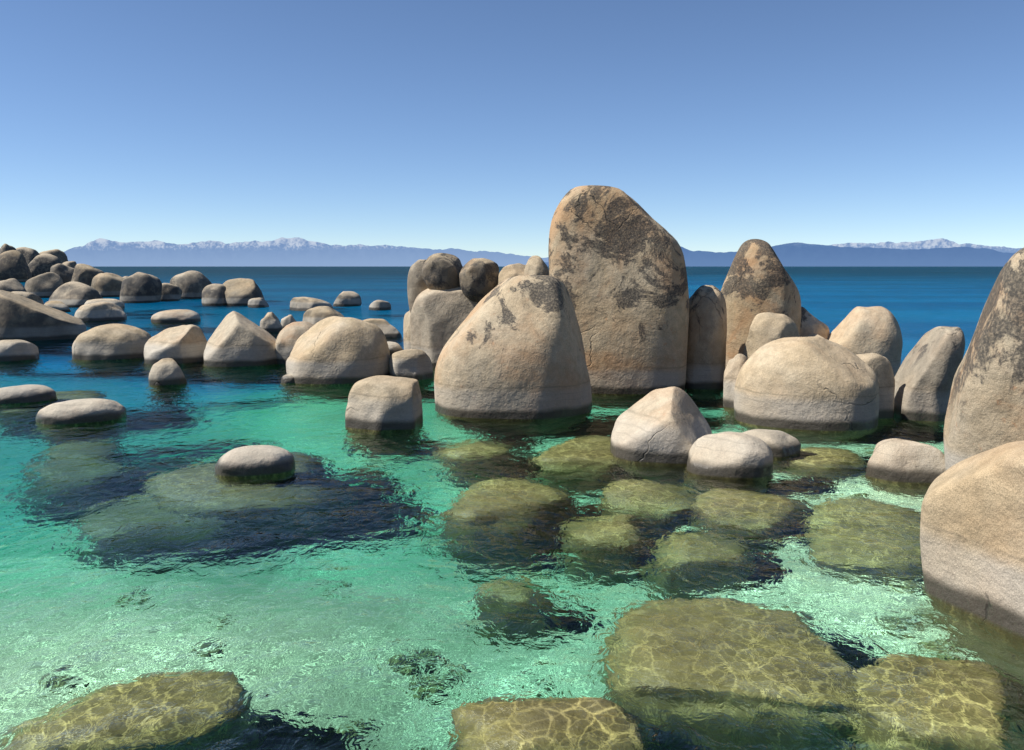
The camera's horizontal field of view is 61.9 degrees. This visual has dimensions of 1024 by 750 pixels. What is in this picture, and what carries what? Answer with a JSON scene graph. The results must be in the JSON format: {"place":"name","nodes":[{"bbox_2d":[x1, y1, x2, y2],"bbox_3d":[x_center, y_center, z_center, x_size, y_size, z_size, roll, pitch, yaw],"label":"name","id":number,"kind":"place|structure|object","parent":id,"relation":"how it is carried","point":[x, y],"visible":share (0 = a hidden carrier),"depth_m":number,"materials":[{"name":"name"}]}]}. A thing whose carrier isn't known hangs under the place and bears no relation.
{"place":"outdoors","nodes":[
{"label":"outdoors","id":0,"kind":"place"},
{"bbox_2d":[64,237,548,266],"bbox_3d":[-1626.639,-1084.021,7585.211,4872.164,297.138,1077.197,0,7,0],"label":"mountains","id":1,"kind":"structure","parent":0,"point":[281,251],"depth_m":7792.80,"materials":[{"name":"blue stone"}]},
{"bbox_2d":[0,266,1023,749],"bbox_3d":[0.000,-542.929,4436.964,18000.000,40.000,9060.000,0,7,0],"label":"lake water","id":2,"kind":"structure","parent":0,"point":[436,580],"depth_m":7.21,"materials":[{"name":"teal liquid"}]},
{"bbox_2d":[0,244,15,253],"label":"shore boulder","id":3,"kind":"object","parent":2,"relation":"in","point":[5,247],"visible":0.24,"depth_m":165.51,"materials":[{"name":"stone"}]},
{"bbox_2d":[0,278,26,291],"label":"shore boulder","id":4,"kind":"object","parent":2,"relation":"in","point":[11,285],"visible":0.28,"depth_m":62.78,"materials":[{"name":"stone"}]},
{"bbox_2d":[0,250,31,281],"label":"shore boulder","id":5,"kind":"object","parent":2,"relation":"in","point":[13,264],"visible":0.72,"depth_m":137.78,"materials":[{"name":"stone"}]},
{"bbox_2d":[16,247,39,263],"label":"shore boulder","id":6,"kind":"object","parent":2,"relation":"in","point":[30,254],"visible":0.2,"depth_m":245.16,"materials":[{"name":"stone"}]},
{"bbox_2d":[12,291,43,304],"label":"shore boulder","id":7,"kind":"object","parent":2,"relation":"in","point":[34,297],"visible":0.2,"depth_m":52.70,"materials":[{"name":"stone"}]},
{"bbox_2d":[25,272,62,297],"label":"shore boulder","id":8,"kind":"object","parent":2,"relation":"in","point":[46,285],"visible":0.57,"depth_m":70.88,"materials":[{"name":"stone"}]},
{"bbox_2d":[28,253,60,277],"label":"shore boulder","id":9,"kind":"object","parent":2,"relation":"in","point":[42,263],"visible":0.45,"depth_m":153.78,"materials":[{"name":"stone"}]},
{"bbox_2d":[39,249,67,263],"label":"shore boulder","id":10,"kind":"object","parent":2,"relation":"in","point":[61,255],"visible":0.27,"depth_m":385.54,"materials":[{"name":"stone"}]},
{"bbox_2d":[44,301,70,311],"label":"shore boulder","id":11,"kind":"object","parent":2,"relation":"in","point":[60,306],"visible":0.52,"depth_m":48.62,"materials":[{"name":"stone"}]},
{"bbox_2d":[50,263,73,283],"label":"shore boulder","id":12,"kind":"object","parent":2,"relation":"in","point":[64,272],"visible":0.33,"depth_m":96.77,"materials":[{"name":"stone"}]},
{"bbox_2d":[62,261,76,267],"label":"shore boulder","id":13,"kind":"object","parent":2,"relation":"in","point":[72,264],"visible":0.23,"depth_m":141.70,"materials":[{"name":"stone"}]},
{"bbox_2d":[49,281,103,306],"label":"shore boulder","id":14,"kind":"object","parent":2,"relation":"in","point":[73,294],"visible":0.53,"depth_m":54.92,"materials":[{"name":"stone"}]},
{"bbox_2d":[71,264,99,285],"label":"shore boulder","id":15,"kind":"object","parent":2,"relation":"in","point":[85,274],"visible":0.34,"depth_m":93.56,"materials":[{"name":"stone"}]},
{"bbox_2d":[91,273,124,296],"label":"shore boulder","id":16,"kind":"object","parent":2,"relation":"in","point":[106,284],"visible":0.44,"depth_m":72.58,"materials":[{"name":"stone"}]},
{"bbox_2d":[120,272,161,302],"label":"shore boulder","id":17,"kind":"object","parent":2,"relation":"in","point":[138,287],"visible":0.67,"depth_m":60.86,"materials":[{"name":"stone"}]},
{"bbox_2d":[161,283,181,300],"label":"shore boulder","id":18,"kind":"object","parent":2,"relation":"in","point":[171,292],"visible":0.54,"depth_m":64.07,"materials":[{"name":"stone"}]},
{"bbox_2d":[170,271,211,298],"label":"shore boulder","id":19,"kind":"object","parent":2,"relation":"in","point":[191,284],"visible":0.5,"depth_m":68.85,"materials":[{"name":"stone"}]},
{"bbox_2d":[202,284,225,305],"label":"shore boulder","id":20,"kind":"object","parent":2,"relation":"in","point":[212,294],"visible":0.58,"depth_m":56.86,"materials":[{"name":"stone"}]},
{"bbox_2d":[223,278,263,305],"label":"shore boulder","id":21,"kind":"object","parent":2,"relation":"in","point":[240,291],"visible":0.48,"depth_m":57.17,"materials":[{"name":"stone"}]},
{"bbox_2d":[248,298,268,306],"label":"shore boulder","id":22,"kind":"object","parent":2,"relation":"in","point":[257,302],"visible":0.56,"depth_m":54.58,"materials":[{"name":"stone"}]},
{"bbox_2d":[290,297,332,310],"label":"shore boulder","id":23,"kind":"object","parent":2,"relation":"in","point":[302,303],"visible":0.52,"depth_m":50.71,"materials":[{"name":"stone"}]},
{"bbox_2d":[333,291,361,305],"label":"shore boulder","id":24,"kind":"object","parent":2,"relation":"in","point":[348,298],"visible":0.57,"depth_m":55.81,"materials":[{"name":"stone"}]},
{"bbox_2d":[369,300,390,309],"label":"shore boulder","id":25,"kind":"object","parent":2,"relation":"in","point":[380,305],"visible":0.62,"depth_m":51.34,"materials":[{"name":"stone"}]},
{"bbox_2d":[0,0,1023,257],"label":"sky","id":26,"kind":"structure","parent":0,"point":[466,125],"materials":[{"name":"blue"}]},
{"bbox_2d":[545,242,1014,266],"bbox_3d":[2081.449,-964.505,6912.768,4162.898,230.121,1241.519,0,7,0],"label":"mountains","id":27,"kind":"structure","parent":0,"point":[797,254],"depth_m":6970.64,"materials":[{"name":"blue stone"}]},
{"bbox_2d":[829,238,1021,252],"bbox_3d":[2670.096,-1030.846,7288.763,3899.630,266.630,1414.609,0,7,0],"label":"mountains","id":28,"kind":"structure","parent":0,"point":[936,243],"depth_m":7223.72,"materials":[{"name":"white snow"}]},
{"bbox_3d":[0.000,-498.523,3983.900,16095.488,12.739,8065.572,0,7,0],"label":"lake bed","id":29,"kind":"object","parent":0,"visible":0},
{"bbox_2d":[0,340,38,361],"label":"boulder","id":30,"kind":"object","parent":29,"relation":"on","point":[13,350],"visible":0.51,"depth_m":23.76,"materials":[{"name":"stone"}]},
{"bbox_2d":[0,384,56,403],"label":"boulder","id":31,"kind":"object","parent":29,"relation":"on","point":[23,393],"visible":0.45,"depth_m":16.45,"materials":[{"name":"stone"}]},
{"bbox_2d":[0,290,85,340],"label":"boulder","id":32,"kind":"object","parent":29,"relation":"on","point":[24,318],"visible":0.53,"depth_m":30.04,"materials":[{"name":"stone"}]},
{"bbox_2d":[36,398,125,423],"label":"boulder","id":33,"kind":"object","parent":29,"relation":"on","point":[82,410],"visible":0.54,"depth_m":14.35,"materials":[{"name":"stone"}]},
{"bbox_2d":[74,302,126,320],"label":"boulder","id":34,"kind":"object","parent":29,"relation":"on","point":[101,311],"visible":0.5,"depth_m":41.14,"materials":[{"name":"stone"}]},
{"bbox_2d":[84,299,124,308],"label":"boulder","id":35,"kind":"object","parent":29,"relation":"on","point":[119,303],"visible":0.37,"depth_m":51.80,"materials":[{"name":"stone"}]},
{"bbox_2d":[72,324,151,359],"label":"boulder","id":36,"kind":"object","parent":29,"relation":"on","point":[112,341],"visible":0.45,"depth_m":24.04,"materials":[{"name":"stone"}]},
{"bbox_2d":[148,358,186,384],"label":"boulder","id":37,"kind":"object","parent":29,"relation":"on","point":[165,371],"visible":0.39,"depth_m":18.85,"materials":[{"name":"stone"}]},
{"bbox_2d":[144,324,206,363],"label":"boulder","id":38,"kind":"object","parent":29,"relation":"on","point":[181,344],"visible":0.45,"depth_m":23.18,"materials":[{"name":"stone"}]},
{"bbox_2d":[151,309,200,322],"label":"boulder","id":39,"kind":"object","parent":29,"relation":"on","point":[176,316],"visible":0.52,"depth_m":39.75,"materials":[{"name":"stone"}]},
{"bbox_2d":[204,311,277,366],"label":"boulder","id":40,"kind":"object","parent":29,"relation":"on","point":[236,339],"visible":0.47,"depth_m":22.38,"materials":[{"name":"stone"}]},
{"bbox_2d":[260,312,282,331],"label":"boulder","id":41,"kind":"object","parent":29,"relation":"on","point":[269,321],"visible":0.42,"depth_m":34.02,"materials":[{"name":"stone"}]},
{"bbox_2d":[281,374,293,382],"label":"boulder","id":42,"kind":"object","parent":29,"relation":"on","point":[287,378],"visible":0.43,"depth_m":19.13,"materials":[{"name":"stone"}]},
{"bbox_2d":[281,315,296,327],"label":"boulder","id":43,"kind":"object","parent":29,"relation":"on","point":[287,320],"visible":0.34,"depth_m":35.38,"materials":[{"name":"stone"}]},
{"bbox_2d":[275,321,313,363],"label":"boulder","id":44,"kind":"object","parent":29,"relation":"on","point":[289,335],"visible":0.25,"depth_m":22.67,"materials":[{"name":"stone"}]},
{"bbox_2d":[303,306,343,324],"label":"boulder","id":45,"kind":"object","parent":29,"relation":"on","point":[314,315],"visible":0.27,"depth_m":35.52,"materials":[{"name":"stone"}]},
{"bbox_2d":[286,316,389,383],"bbox_3d":[-4.052,0.679,20.114,2.407,4.106,2.158,0,7,0],"label":"boulder","id":46,"kind":"object","parent":29,"relation":"on","point":[337,350],"visible":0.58,"depth_m":19.14,"materials":[{"name":"stone"}]},
{"bbox_2d":[363,318,401,336],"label":"boulder","id":47,"kind":"object","parent":29,"relation":"on","point":[386,328],"visible":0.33,"depth_m":31.52,"materials":[{"name":"stone"}]},
{"bbox_2d":[345,375,422,429],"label":"boulder","id":48,"kind":"object","parent":29,"relation":"on","point":[382,402],"visible":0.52,"depth_m":13.75,"materials":[{"name":"stone"}]},
{"bbox_2d":[387,341,402,354],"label":"boulder","id":49,"kind":"object","parent":29,"relation":"on","point":[394,347],"visible":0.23,"depth_m":25.29,"materials":[{"name":"stone"}]},
{"bbox_2d":[403,310,410,349],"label":"boulder","id":50,"kind":"object","parent":29,"relation":"on","point":[406,332],"visible":0.12,"depth_m":24.11,"materials":[{"name":"stone"}]},
{"bbox_2d":[389,349,432,379],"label":"boulder","id":51,"kind":"object","parent":29,"relation":"on","point":[413,363],"visible":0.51,"depth_m":19.60,"materials":[{"name":"stone"}]},
{"bbox_2d":[410,287,478,367],"bbox_3d":[-1.343,0.243,22.829,2.703,5.246,1.706,0,7,0],"label":"boulder","id":52,"kind":"object","parent":29,"relation":"on","point":[438,318],"visible":0.25,"depth_m":21.90,"materials":[{"name":"stone"}]},
{"bbox_2d":[407,259,427,312],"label":"boulder","id":53,"kind":"object","parent":52,"relation":"on","point":[416,286],"visible":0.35,"depth_m":22.94,"materials":[{"name":"stone"}]},
{"bbox_2d":[422,253,462,289],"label":"boulder","id":54,"kind":"object","parent":52,"relation":"on","point":[441,271],"visible":0.79,"depth_m":21.96,"materials":[{"name":"stone"}]},
{"bbox_2d":[459,258,498,301],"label":"boulder","id":55,"kind":"object","parent":52,"relation":"on","point":[478,278],"visible":0.89,"depth_m":21.45,"materials":[{"name":"stone"}]},
{"bbox_2d":[434,275,591,418],"bbox_3d":[0.009,0.457,15.833,2.916,4.600,2.457,0,7,0],"label":"boulder","id":56,"kind":"object","parent":29,"relation":"on","point":[513,347],"visible":0.59,"depth_m":14.73,"materials":[{"name":"stone"}]},
{"bbox_2d":[548,185,688,393],"bbox_3d":[2.260,-0.784,18.272,2.996,6.411,1.853,0,7,0],"label":"tall boulder","id":57,"kind":"object","parent":29,"relation":"on","point":[617,266],"visible":0.62,"depth_m":17.42,"materials":[{"name":"stone"}]},
{"bbox_2d":[610,386,711,462],"bbox_3d":[2.143,1.487,12.037,1.488,2.625,1.282,0,7,0],"label":"boulder","id":58,"kind":"object","parent":29,"relation":"on","point":[667,425],"visible":0.45,"depth_m":11.59,"materials":[{"name":"stone"}]},
{"bbox_2d":[685,285,726,388],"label":"boulder","id":59,"kind":"object","parent":29,"relation":"on","point":[706,349],"visible":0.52,"depth_m":18.10,"materials":[{"name":"stone"}]},
{"bbox_2d":[687,431,772,476],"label":"boulder","id":60,"kind":"object","parent":29,"relation":"on","point":[731,454],"visible":0.42,"depth_m":10.72,"materials":[{"name":"stone"}]},
{"bbox_2d":[723,354,747,407],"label":"boulder","id":61,"kind":"object","parent":29,"relation":"on","point":[734,366],"visible":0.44,"depth_m":15.83,"materials":[{"name":"stone"}]},
{"bbox_2d":[721,239,800,365],"bbox_3d":[5.723,-0.128,19.960,1.961,6.048,1.691,0,7,0],"label":"boulder","id":62,"kind":"object","parent":29,"relation":"on","point":[758,279],"visible":0.32,"depth_m":19.10,"materials":[{"name":"stone"}]},
{"bbox_2d":[743,312,799,358],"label":"boulder","id":63,"kind":"object","parent":29,"relation":"on","point":[766,328],"visible":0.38,"depth_m":17.41,"materials":[{"name":"stone"}]},
{"bbox_2d":[742,429,800,456],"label":"boulder","id":64,"kind":"object","parent":29,"relation":"on","point":[781,443],"visible":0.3,"depth_m":11.91,"materials":[{"name":"stone"}]},
{"bbox_2d":[734,336,878,430],"bbox_3d":[5.030,0.877,14.662,2.383,3.078,2.111,0,7,0],"label":"round boulder","id":65,"kind":"object","parent":29,"relation":"on","point":[814,383],"visible":0.69,"depth_m":13.81,"materials":[{"name":"stone"}]},
{"bbox_2d":[800,307,829,339],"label":"boulder","id":66,"kind":"object","parent":29,"relation":"on","point":[811,324],"visible":0.16,"depth_m":19.30,"materials":[{"name":"stone"}]},
{"bbox_2d":[807,334,824,338],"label":"boulder","id":67,"kind":"object","parent":29,"relation":"on","point":[815,335],"visible":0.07,"depth_m":19.18,"materials":[{"name":"stone"}]},
{"bbox_2d":[828,306,902,376],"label":"boulder","id":68,"kind":"object","parent":29,"relation":"on","point":[864,330],"visible":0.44,"depth_m":18.57,"materials":[{"name":"stone"}]},
{"bbox_2d":[857,353,894,418],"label":"boulder","id":69,"kind":"object","parent":29,"relation":"on","point":[880,365],"visible":0.19,"depth_m":14.68,"materials":[{"name":"stone"}]},
{"bbox_2d":[866,438,944,481],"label":"boulder","id":70,"kind":"object","parent":29,"relation":"on","point":[894,459],"visible":0.43,"depth_m":10.46,"materials":[{"name":"stone"}]},
{"bbox_2d":[894,326,964,420],"bbox_3d":[7.258,0.868,15.102,1.174,3.485,1.352,3,8,22],"label":"slab boulder","id":71,"kind":"object","parent":29,"relation":"on","point":[926,372],"visible":0.52,"depth_m":14.45,"materials":[{"name":"stone"}]},
{"bbox_2d":[920,440,1023,634],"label":"boulder","id":72,"kind":"object","parent":29,"relation":"on","point":[972,534],"visible":0.71,"depth_m":6.41,"materials":[{"name":"stone"}]},
{"bbox_2d":[944,248,1023,470],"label":"boulder","id":73,"kind":"object","parent":29,"relation":"on","point":[985,410],"visible":0.65,"depth_m":9.31,"materials":[{"name":"stone"}]},
{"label":"boulder","id":74,"kind":"object","parent":29,"relation":"on","visible":0},
{"bbox_2d":[498,263,525,283],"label":"boulder","id":75,"kind":"object","parent":74,"relation":"on","point":[511,270],"visible":0.34,"depth_m":21.05,"materials":[{"name":"stone"}]},
{"bbox_2d":[524,255,548,275],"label":"boulder","id":76,"kind":"object","parent":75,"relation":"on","point":[536,265],"visible":0.43,"depth_m":20.55,"materials":[{"name":"stone"}]},
{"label":"rock","id":77,"kind":"object","parent":29,"relation":"on","visible":0},
{"bbox_2d":[215,445,294,475],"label":"boulder","id":78,"kind":"object","parent":77,"relation":"on","point":[254,460],"visible":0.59,"depth_m":10.78,"materials":[{"name":"stone"}]}
]}

